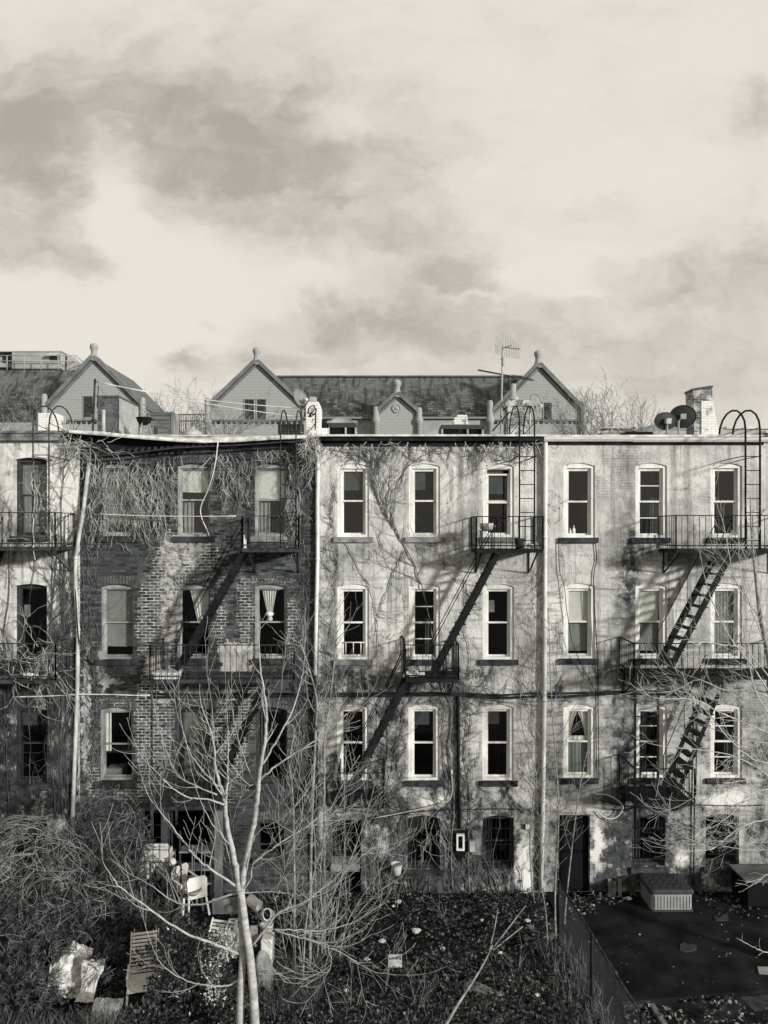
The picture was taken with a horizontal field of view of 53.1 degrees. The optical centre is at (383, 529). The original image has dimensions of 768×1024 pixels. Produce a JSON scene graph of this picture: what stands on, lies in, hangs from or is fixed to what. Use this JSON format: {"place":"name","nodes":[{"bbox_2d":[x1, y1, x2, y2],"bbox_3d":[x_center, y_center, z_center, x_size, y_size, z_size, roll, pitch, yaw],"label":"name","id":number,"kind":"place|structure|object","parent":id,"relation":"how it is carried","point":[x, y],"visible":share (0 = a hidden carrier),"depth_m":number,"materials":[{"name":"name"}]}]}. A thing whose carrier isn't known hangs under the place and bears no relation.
{"place":"outdoors","nodes":[
{"label":"outdoors","id":0,"kind":"place"},
{"bbox_2d":[0,343,169,434],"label":"school building","id":1,"kind":"structure","parent":0,"point":[64,387],"depth_m":51.20,"materials":[{"name":"stone"}]},
{"bbox_2d":[0,351,81,369],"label":"air handler","id":2,"kind":"object","parent":1,"relation":"on","point":[36,365],"visible":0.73,"depth_m":56.40,"materials":[{"name":"metal"}]},
{"bbox_2d":[0,355,82,369],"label":"guard rail","id":3,"kind":"object","parent":1,"relation":"on","point":[40,360],"visible":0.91,"depth_m":55.38,"materials":[{"name":"metal"}]},
{"bbox_2d":[0,893,599,1023],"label":"yard ground","id":4,"kind":"structure","parent":0,"point":[199,919],"depth_m":16.35,"materials":[{"name":"soil"}]},
{"bbox_2d":[39,941,93,999],"bbox_3d":[-6.226,8.664,15.108,0.804,0.739,0.886,0,0,0],"label":"plastic sheet","id":5,"kind":"object","parent":4,"relation":"on","point":[72,965],"visible":0.77,"depth_m":15.18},
{"bbox_2d":[75,959,104,1002],"bbox_3d":[-5.680,8.675,14.784,0.455,0.527,0.606,0,0,0],"label":"plastic sheet","id":6,"kind":"object","parent":4,"relation":"on","point":[88,991],"visible":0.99,"depth_m":14.81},
{"bbox_2d":[0,783,196,1021],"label":"thicket","id":7,"kind":"object","parent":4,"relation":"on","point":[106,940],"visible":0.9,"depth_m":15.66,"materials":[{"name":"plant"}]},
{"bbox_2d":[90,997,123,1023],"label":"plastic sheet","id":8,"kind":"object","parent":4,"relation":"on","point":[102,1003],"visible":0.87,"depth_m":14.05,"materials":[{"name":"plastic"}]},
{"bbox_2d":[125,928,158,1007],"bbox_3d":[-4.736,8.598,15.149,0.614,0.856,1.213,0,0,-14],"label":"lounge chair","id":9,"kind":"object","parent":4,"relation":"on","point":[135,983],"visible":0.61,"depth_m":15.26,"materials":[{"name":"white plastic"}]},
{"bbox_2d":[149,860,182,921],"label":"lattice gate","id":10,"kind":"structure","parent":4,"relation":"on","point":[180,871],"depth_m":17.69,"materials":[{"name":"wood"}]},
{"bbox_2d":[122,914,238,1023],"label":"broadleaf bush","id":11,"kind":"object","parent":4,"relation":"on","point":[188,1000],"visible":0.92,"depth_m":14.20,"materials":[{"name":"grey plant"}]},
{"bbox_2d":[167,863,197,913],"bbox_3d":[-4.664,8.291,17.879,0.565,0.940,0.550,0,0,38],"label":"plastic chair","id":12,"kind":"object","parent":4,"relation":"on","point":[185,871],"visible":0.52,"depth_m":17.88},
{"bbox_2d":[182,875,209,919],"bbox_3d":[-4.329,8.395,17.643,0.550,0.956,0.592,0,0,-31],"label":"plastic chair","id":13,"kind":"object","parent":4,"relation":"on","point":[195,884],"visible":0.78,"depth_m":17.53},
{"bbox_2d":[179,831,213,902],"bbox_3d":[-4.558,8.185,18.800,0.806,1.780,0.400,0,0,0],"label":"shelf rack","id":14,"kind":"object","parent":4,"relation":"on","point":[197,866],"visible":0.46,"depth_m":18.67,"materials":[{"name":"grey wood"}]},
{"bbox_2d":[214,809,222,897],"bbox_3d":[-4.008,7.933,18.640,0.182,2.284,0.120,0,0,0],"label":"wooden post","id":15,"kind":"object","parent":4,"relation":"on","point":[218,882],"visible":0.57,"depth_m":18.58,"materials":[{"name":"grey wood"}]},
{"bbox_2d":[255,950,273,991],"bbox_3d":[-2.403,8.743,15.147,0.446,0.634,0.584,0,0,0],"label":"sack","id":16,"kind":"object","parent":4,"relation":"on","point":[262,959],"visible":0.74,"depth_m":15.20,"materials":[{"name":"fabric"}]},
{"bbox_2d":[241,863,299,960],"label":"sapling","id":17,"kind":"object","parent":4,"relation":"on","point":[272,912],"visible":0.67,"depth_m":16.18,"materials":[{"name":"grey plant"}]},
{"bbox_2d":[83,576,461,1023],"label":"bare tree","id":18,"kind":"object","parent":4,"relation":"on","point":[245,953],"visible":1,"depth_m":13.18,"materials":[{"name":"grey plant"}]},
{"bbox_2d":[254,722,324,980],"bbox_3d":[-1.958,7.249,15.700,1.378,6.599,0.694,0,0,12],"label":"sapling","id":19,"kind":"object","parent":4,"relation":"on","point":[294,903],"visible":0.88,"depth_m":15.59,"materials":[{"name":"grey plant"}]},
{"bbox_2d":[261,763,325,970],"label":"sapling","id":20,"kind":"object","parent":4,"relation":"on","point":[278,817],"visible":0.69,"depth_m":15.79,"materials":[{"name":"grey plant"}]},
{"bbox_2d":[0,890,598,1023],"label":"ground cover","id":21,"kind":"object","parent":4,"relation":"on","point":[423,981],"visible":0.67,"depth_m":15.60,"materials":[{"name":"plant"}]},
{"bbox_2d":[212,897,237,913],"bbox_3d":[-3.639,8.600,17.600,0.579,0.351,0.080,0,0,0],"label":"board","id":22,"kind":"object","parent":21,"relation":"on","point":[228,905],"visible":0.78,"depth_m":17.56,"materials":[{"name":"grey wood"}]},
{"bbox_2d":[266,586,337,967],"bbox_3d":[-1.762,5.999,16.021,1.682,9.641,0.669,0,0,0],"label":"sapling","id":23,"kind":"object","parent":4,"relation":"on","point":[312,811],"visible":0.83,"depth_m":15.98,"materials":[{"name":"grey plant"}]},
{"bbox_2d":[280,726,329,945],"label":"sapling","id":24,"kind":"object","parent":4,"relation":"on","point":[313,839],"visible":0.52,"depth_m":16.79,"materials":[{"name":"grey plant"}]},
{"bbox_2d":[0,927,619,1023],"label":"dry grass","id":25,"kind":"structure","parent":4,"relation":"on","point":[108,1017],"depth_m":14.66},
{"bbox_2d":[295,590,367,955],"bbox_3d":[-1.107,6.162,16.507,1.518,9.856,0.745,0,0,0],"label":"sapling","id":26,"kind":"object","parent":4,"relation":"on","point":[324,795],"visible":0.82,"depth_m":16.38,"materials":[{"name":"grey plant"}]},
{"bbox_2d":[296,722,378,958],"bbox_3d":[-0.940,7.527,16.275,1.844,6.854,0.999,0,0,0],"label":"sapling","id":27,"kind":"object","parent":4,"relation":"on","point":[319,879],"visible":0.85,"depth_m":16.19,"materials":[{"name":"grey plant"}]},
{"bbox_2d":[304,747,376,950],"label":"sapling","id":28,"kind":"object","parent":4,"relation":"on","point":[340,888],"visible":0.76,"depth_m":16.59,"materials":[{"name":"grey plant"}]},
{"bbox_2d":[274,784,407,978],"bbox_3d":[-0.830,7.684,15.323,2.629,5.459,0.716,0,0,0],"label":"sapling","id":29,"kind":"object","parent":4,"relation":"on","point":[318,858],"visible":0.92,"depth_m":15.39,"materials":[{"name":"grey plant"}]},
{"bbox_2d":[299,831,407,972],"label":"sapling","id":30,"kind":"object","parent":4,"relation":"on","point":[354,917],"visible":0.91,"depth_m":15.80,"materials":[{"name":"grey plant"}]},
{"bbox_2d":[310,759,411,959],"bbox_3d":[-0.491,7.869,16.329,2.166,6.172,1.235,0,0,0],"label":"sapling","id":31,"kind":"object","parent":4,"relation":"on","point":[320,928],"visible":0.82,"depth_m":16.19,"materials":[{"name":"grey plant"}]},
{"bbox_2d":[318,822,416,964],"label":"sapling","id":32,"kind":"object","parent":4,"relation":"on","point":[358,903],"visible":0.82,"depth_m":15.99,"materials":[{"name":"grey plant"}]},
{"bbox_2d":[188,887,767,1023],"bbox_3d":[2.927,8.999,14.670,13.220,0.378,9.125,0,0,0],"label":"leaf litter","id":33,"kind":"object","parent":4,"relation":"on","point":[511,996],"visible":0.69,"depth_m":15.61,"materials":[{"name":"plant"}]},
{"bbox_2d":[506,642,564,902],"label":"sapling","id":34,"kind":"object","parent":4,"relation":"on","point":[530,827],"visible":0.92,"depth_m":18.69,"materials":[{"name":"grey plant"}]},
{"bbox_2d":[517,567,592,939],"bbox_3d":[3.771,5.379,17.071,1.635,9.359,1.018,0,0,0],"label":"sapling","id":35,"kind":"object","parent":4,"relation":"on","point":[557,835],"visible":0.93,"depth_m":16.99,"materials":[{"name":"grey plant"}]},
{"bbox_2d":[510,781,601,947],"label":"sapling","id":36,"kind":"object","parent":4,"relation":"on","point":[547,849],"visible":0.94,"depth_m":16.59,"materials":[{"name":"grey plant"}]},
{"bbox_2d":[557,880,648,1023],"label":"chain link fence","id":37,"kind":"object","parent":4,"relation":"on","point":[642,1019],"visible":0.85,"depth_m":14.51,"materials":[{"name":"metal"}]},
{"bbox_2d":[0,0,767,434],"label":"sky","id":38,"kind":"structure","parent":0,"point":[188,188],"materials":[{"name":"white"}]},
{"bbox_2d":[203,347,587,434],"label":"school building","id":39,"kind":"structure","parent":0,"point":[399,404],"depth_m":51.20,"materials":[{"name":"stone"}]},
{"bbox_2d":[43,838,767,1023],"bbox_3d":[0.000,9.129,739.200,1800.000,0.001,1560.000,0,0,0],"label":"ground","id":40,"kind":"structure","parent":0,"point":[755,1003],"depth_m":21.50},
{"bbox_2d":[0,384,56,429],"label":"bare tree","id":41,"kind":"object","parent":40,"relation":"on","point":[17,424],"visible":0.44,"depth_m":35.21,"materials":[{"name":"grey plant"}]},
{"bbox_2d":[0,413,79,892],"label":"row house","id":42,"kind":"structure","parent":40,"relation":"on","point":[23,572],"depth_m":19.20,"materials":[{"name":"white"}]},
{"bbox_2d":[9,458,46,541],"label":"window","id":43,"kind":"structure","parent":42,"relation":"in","point":[24,501],"depth_m":19.49,"materials":[{"name":"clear glass"}]},
{"bbox_2d":[9,584,47,663],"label":"window","id":44,"kind":"structure","parent":42,"relation":"in","point":[20,588],"depth_m":19.35,"materials":[{"name":"black glass"}]},
{"bbox_2d":[10,708,47,790],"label":"window","id":45,"kind":"structure","parent":42,"relation":"in","point":[22,715],"depth_m":19.35,"materials":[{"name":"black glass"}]},
{"bbox_2d":[0,406,74,695],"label":"fire escape","id":46,"kind":"object","parent":42,"relation":"attached to","point":[50,679],"visible":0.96,"depth_m":18.11,"materials":[{"name":"metal"}]},
{"bbox_2d":[0,463,85,721],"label":"climbing vine","id":47,"kind":"object","parent":46,"relation":"attached to","point":[3,638],"visible":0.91,"depth_m":18.28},
{"bbox_2d":[0,442,104,819],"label":"climbing vine","id":48,"kind":"object","parent":42,"relation":"attached to","point":[63,757],"visible":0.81,"depth_m":19.16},
{"bbox_2d":[69,395,321,892],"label":"row house","id":49,"kind":"structure","parent":40,"relation":"on","point":[161,606],"depth_m":19.20,"materials":[{"name":"brick"}]},
{"bbox_2d":[53,417,133,478],"bbox_3d":[-7.152,-1.958,18.936,2.171,1.671,0.434,0,0,0],"label":"climbing vine","id":50,"kind":"object","parent":49,"relation":"attached to","point":[69,447],"visible":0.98,"depth_m":18.88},
{"bbox_2d":[94,699,136,788],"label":"window","id":51,"kind":"structure","parent":49,"relation":"in","point":[115,771],"depth_m":19.32,"materials":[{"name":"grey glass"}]},
{"bbox_2d":[95,575,137,664],"bbox_3d":[-6.667,2.251,19.288,1.047,2.239,0.325,0,0,0],"label":"window","id":52,"kind":"structure","parent":49,"relation":"in","point":[120,633],"depth_m":19.43,"materials":[{"name":"grey glass"}]},
{"bbox_2d":[97,455,137,541],"bbox_3d":[-6.642,-0.795,19.288,0.999,2.189,0.325,0,0,0],"label":"window","id":53,"kind":"structure","parent":49,"relation":"in","point":[120,536],"depth_m":19.36,"materials":[{"name":"grey glass"}]},
{"bbox_2d":[147,412,178,434],"bbox_3d":[-6.066,-2.758,21.090,0.744,0.867,0.620,0,0,0],"label":"wooden screen","id":54,"kind":"object","parent":49,"relation":"on","point":[167,420],"visible":0.76,"depth_m":20.80,"materials":[{"name":"grey wood"}]},
{"bbox_2d":[172,575,213,664],"bbox_3d":[-4.763,2.245,19.340,1.035,2.227,0.430,0,0,0],"label":"window","id":55,"kind":"structure","parent":49,"relation":"in","point":[195,588],"depth_m":19.29,"materials":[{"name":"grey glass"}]},
{"bbox_2d":[172,699,213,788],"bbox_3d":[-4.757,5.334,19.314,1.023,2.239,0.378,0,0,0],"label":"window","id":56,"kind":"structure","parent":49,"relation":"in","point":[187,722],"depth_m":19.47,"materials":[{"name":"grey glass"}]},
{"bbox_2d":[172,454,214,541],"bbox_3d":[-4.744,-0.795,19.314,1.049,2.189,0.378,0,0,0],"label":"window","id":57,"kind":"structure","parent":49,"relation":"in","point":[189,481],"depth_m":19.38,"materials":[{"name":"grey glass"}]},
{"bbox_2d":[80,414,315,819],"bbox_3d":[-4.632,2.156,19.168,5.918,10.158,0.037,0,0,0],"label":"climbing vine","id":58,"kind":"object","parent":49,"relation":"attached to","point":[101,671],"visible":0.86,"depth_m":19.16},
{"bbox_2d":[81,449,315,561],"bbox_3d":[-4.557,-0.642,19.124,5.921,2.877,0.146,0,0,0],"label":"climbing vine","id":59,"kind":"object","parent":49,"relation":"attached to","point":[114,510],"visible":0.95,"depth_m":19.12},
{"bbox_2d":[149,410,303,914],"bbox_3d":[-3.750,3.166,19.215,3.526,12.211,2.470,0,0,0],"label":"fire escape","id":60,"kind":"object","parent":49,"relation":"attached to","point":[168,796],"visible":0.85,"depth_m":18.09,"materials":[{"name":"metal"}]},
{"bbox_2d":[251,811,287,862],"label":"window","id":61,"kind":"structure","parent":49,"relation":"in","point":[259,851],"depth_m":19.34,"materials":[{"name":"black glass"}]},
{"bbox_2d":[250,575,290,664],"bbox_3d":[-2.834,2.245,19.335,1.023,2.227,0.420,0,0,0],"label":"window","id":62,"kind":"structure","parent":49,"relation":"in","point":[269,590],"depth_m":19.29,"materials":[{"name":"grey glass"}]},
{"bbox_2d":[250,699,290,788],"bbox_3d":[-2.828,5.334,19.314,1.011,2.239,0.378,0,0,0],"label":"window","id":63,"kind":"structure","parent":49,"relation":"in","point":[260,720],"depth_m":19.34,"materials":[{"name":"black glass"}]},
{"bbox_2d":[250,454,291,541],"bbox_3d":[-2.815,-0.795,19.314,1.036,2.189,0.378,0,0,0],"label":"window","id":64,"kind":"structure","parent":49,"relation":"in","point":[269,491],"depth_m":19.41,"materials":[{"name":"grey glass"}]},
{"bbox_2d":[297,432,321,483],"bbox_3d":[-1.834,-1.743,18.935,0.623,1.353,0.332,0,0,0],"label":"climbing vine","id":65,"kind":"object","parent":49,"relation":"hanging from","point":[312,445],"visible":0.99,"depth_m":18.87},
{"bbox_2d":[163,377,291,434],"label":"bare tree","id":66,"kind":"object","parent":40,"relation":"on","point":[235,425],"visible":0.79,"depth_m":35.12,"materials":[{"name":"grey plant"}]},
{"bbox_2d":[312,383,545,892],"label":"row house","id":67,"kind":"structure","parent":40,"relation":"on","point":[492,628],"depth_m":19.20,"materials":[{"name":"white paint"}]},
{"bbox_2d":[331,820,360,890],"bbox_3d":[-0.936,8.173,19.155,0.724,1.864,0.610,0,0,0],"label":"door","id":68,"kind":"structure","parent":67,"relation":"in","point":[356,875],"depth_m":19.40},
{"bbox_2d":[333,705,371,786],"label":"window","id":69,"kind":"structure","parent":67,"relation":"in","point":[346,707],"depth_m":19.24,"materials":[{"name":"white paint"}]},
{"bbox_2d":[333,464,372,542],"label":"window","id":70,"kind":"structure","parent":67,"relation":"in","point":[352,477],"depth_m":19.29,"materials":[{"name":"white paint"}]},
{"bbox_2d":[333,584,372,664],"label":"window","id":71,"kind":"structure","parent":67,"relation":"in","point":[352,587],"depth_m":19.24,"materials":[{"name":"white paint"}]},
{"bbox_2d":[153,693,687,697],"bbox_3d":[0.895,4.113,19.127,13.432,0.121,0.034,0,0,0],"label":"cable","id":72,"kind":"object","parent":67,"relation":"attached to","point":[435,694],"visible":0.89,"depth_m":19.11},
{"bbox_2d":[153,693,687,698],"bbox_3d":[0.895,4.131,19.115,13.424,0.146,0.026,0,0,0],"label":"cable","id":73,"kind":"object","parent":67,"relation":"attached to","point":[428,695],"visible":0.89,"depth_m":19.11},
{"bbox_2d":[286,433,555,891],"bbox_3d":[0.887,3.257,19.160,6.803,11.606,0.055,0,0,0],"label":"climbing vine","id":74,"kind":"object","parent":67,"relation":"attached to","point":[379,464],"visible":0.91,"depth_m":19.16,"materials":[{"name":"plant"}]},
{"bbox_2d":[153,690,689,695],"bbox_3d":[0.896,4.054,19.139,13.441,0.149,0.049,0,0,0],"label":"cable","id":75,"kind":"object","parent":67,"relation":"attached to","point":[422,693],"visible":0.88,"depth_m":19.12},
{"bbox_2d":[406,584,439,664],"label":"window","id":76,"kind":"structure","parent":67,"relation":"in","point":[435,621],"depth_m":19.24,"materials":[{"name":"white paint"}]},
{"bbox_2d":[403,816,443,875],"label":"window","id":77,"kind":"structure","parent":67,"relation":"in","point":[419,820],"depth_m":19.34,"materials":[{"name":"black glass"}]},
{"bbox_2d":[404,705,443,786],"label":"window","id":78,"kind":"structure","parent":67,"relation":"in","point":[415,712],"depth_m":19.24,"materials":[{"name":"white paint"}]},
{"bbox_2d":[405,464,443,542],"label":"window","id":79,"kind":"structure","parent":67,"relation":"in","point":[416,473],"depth_m":19.24,"materials":[{"name":"white paint"}]},
{"bbox_2d":[337,406,543,813],"bbox_3d":[1.326,2.016,19.240,4.852,10.124,2.420,0,0,0],"label":"fire escape","id":80,"kind":"object","parent":67,"relation":"attached to","point":[434,675],"visible":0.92,"depth_m":18.09,"materials":[{"name":"metal"}]},
{"bbox_2d":[343,439,570,866],"bbox_3d":[1.870,3.209,19.031,5.751,10.933,0.289,0,0,0],"label":"climbing vine","id":81,"kind":"object","parent":67,"relation":"attached to","point":[536,729],"visible":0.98,"depth_m":19.09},
{"bbox_2d":[482,816,512,867],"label":"window","id":82,"kind":"structure","parent":67,"relation":"in","point":[487,840],"depth_m":19.34,"materials":[{"name":"black glass"}]},
{"bbox_2d":[478,705,517,786],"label":"window","id":83,"kind":"structure","parent":67,"relation":"in","point":[492,717],"depth_m":19.24,"materials":[{"name":"white paint"}]},
{"bbox_2d":[479,464,517,542],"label":"window","id":84,"kind":"structure","parent":67,"relation":"in","point":[493,484],"depth_m":19.29,"materials":[{"name":"white paint"}]},
{"bbox_2d":[479,584,517,664],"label":"window","id":85,"kind":"structure","parent":67,"relation":"in","point":[488,605],"depth_m":19.24,"materials":[{"name":"white paint"}]},
{"bbox_2d":[478,335,533,433],"bbox_3d":[3.272,-3.756,20.136,1.493,2.785,0.664,0,0,-18],"label":"television aerial","id":86,"kind":"object","parent":67,"relation":"on","point":[503,358],"visible":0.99,"depth_m":20.18,"materials":[{"name":"metal"}]},
{"bbox_2d":[527,376,630,434],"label":"bare tree","id":87,"kind":"object","parent":40,"relation":"on","point":[564,426],"visible":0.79,"depth_m":33.02,"materials":[{"name":"grey plant"}]},
{"bbox_2d":[568,367,674,434],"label":"bare tree","id":88,"kind":"object","parent":40,"relation":"on","point":[601,407],"visible":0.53,"depth_m":34.29,"materials":[{"name":"grey plant"}]},
{"bbox_2d":[539,385,767,895],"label":"row house","id":89,"kind":"structure","parent":40,"relation":"on","point":[632,483],"depth_m":19.20,"materials":[{"name":"white paint"}]},
{"bbox_2d":[559,815,590,895],"bbox_3d":[4.756,8.110,19.175,0.774,1.989,0.450,0,0,0],"label":"door","id":90,"kind":"structure","parent":89,"relation":"in","point":[579,869],"depth_m":19.32,"materials":[{"name":"black paint"}]},
{"bbox_2d":[558,463,598,542],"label":"window","id":91,"kind":"structure","parent":89,"relation":"in","point":[590,469],"depth_m":19.24,"materials":[{"name":"white paint"}]},
{"bbox_2d":[558,584,598,663],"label":"window","id":92,"kind":"structure","parent":89,"relation":"in","point":[579,602],"depth_m":19.33,"materials":[{"name":"white paint"}]},
{"bbox_2d":[558,705,598,783],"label":"window","id":93,"kind":"structure","parent":89,"relation":"in","point":[574,760],"depth_m":19.30,"materials":[{"name":"white paint"}]},
{"bbox_2d":[630,705,665,783],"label":"window","id":94,"kind":"structure","parent":89,"relation":"in","point":[640,710],"depth_m":19.29,"materials":[{"name":"white paint"}]},
{"bbox_2d":[547,490,750,825],"bbox_3d":[6.572,3.196,19.169,5.152,8.397,0.034,0,0,0],"label":"climbing vine","id":95,"kind":"object","parent":89,"relation":"attached to","point":[592,799],"visible":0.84,"depth_m":19.17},
{"bbox_2d":[630,815,667,873],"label":"window","id":96,"kind":"structure","parent":89,"relation":"in","point":[636,860],"depth_m":19.34,"materials":[{"name":"black glass"}]},
{"bbox_2d":[631,584,668,663],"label":"window","id":97,"kind":"structure","parent":89,"relation":"in","point":[650,599],"depth_m":19.34,"materials":[{"name":"white paint"}]},
{"bbox_2d":[630,463,670,542],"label":"window","id":98,"kind":"structure","parent":89,"relation":"in","point":[657,506],"depth_m":19.28,"materials":[{"name":"white paint"}]},
{"bbox_2d":[654,412,676,434],"bbox_3d":[7.425,-2.747,20.182,0.653,0.713,0.219,0,0,-12],"label":"satellite dish","id":99,"kind":"object","parent":89,"relation":"on","point":[666,421],"visible":0.99,"depth_m":20.20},
{"bbox_2d":[670,405,696,434],"bbox_3d":[7.929,-2.858,20.389,0.696,0.930,0.233,0,0,15],"label":"satellite dish","id":100,"kind":"object","parent":89,"relation":"on","point":[685,416],"visible":0.84,"depth_m":20.40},
{"bbox_2d":[619,410,767,850],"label":"fire escape","id":101,"kind":"object","parent":89,"relation":"attached to","point":[646,792],"visible":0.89,"depth_m":18.09,"materials":[{"name":"metal"}]},
{"bbox_2d":[702,814,737,872],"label":"window","id":102,"kind":"structure","parent":89,"relation":"in","point":[729,857],"depth_m":19.34,"materials":[{"name":"black glass"}]},
{"bbox_2d":[706,463,743,542],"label":"window","id":103,"kind":"structure","parent":89,"relation":"in","point":[736,469],"depth_m":19.26,"materials":[{"name":"white paint"}]},
{"bbox_2d":[705,584,745,663],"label":"window","id":104,"kind":"structure","parent":89,"relation":"in","point":[714,630],"depth_m":19.34,"materials":[{"name":"white paint"}]},
{"bbox_2d":[705,705,745,783],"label":"window","id":105,"kind":"structure","parent":89,"relation":"in","point":[729,748],"depth_m":19.26,"materials":[{"name":"white paint"}]},
{"bbox_2d":[749,431,767,863],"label":"row house","id":106,"kind":"structure","parent":40,"relation":"on","point":[766,609],"depth_m":19.22,"materials":[{"name":"white paint"}]},
{"bbox_2d":[544,892,767,1008],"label":"patio","id":107,"kind":"structure","parent":0,"point":[651,973],"depth_m":16.66,"materials":[{"name":"concrete"}]},
{"bbox_2d":[542,677,621,924],"bbox_3d":[4.546,6.438,17.603,1.812,6.120,0.795,0,0,0],"label":"sapling","id":108,"kind":"object","parent":107,"relation":"on","point":[578,792],"visible":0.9,"depth_m":17.59,"materials":[{"name":"grey plant"}]},
{"bbox_2d":[639,873,693,911],"bbox_3d":[6.822,8.764,18.630,1.062,0.521,0.940,0,0,0],"label":"deck box","id":109,"kind":"object","parent":107,"relation":"on","point":[666,892],"visible":1,"depth_m":18.23,"materials":[{"name":"plastic"}]},
{"bbox_2d":[729,864,767,909],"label":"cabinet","id":110,"kind":"object","parent":107,"relation":"on","point":[755,895],"visible":0.94,"depth_m":18.43,"materials":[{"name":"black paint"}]},
{"bbox_2d":[576,963,767,1023],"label":"garden soil","id":111,"kind":"structure","parent":0,"point":[693,1011],"depth_m":14.54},
{"bbox_2d":[619,457,767,955],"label":"bare tree","id":112,"kind":"object","parent":111,"relation":"on","point":[761,630],"visible":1,"depth_m":15.79,"materials":[{"name":"grey plant"}]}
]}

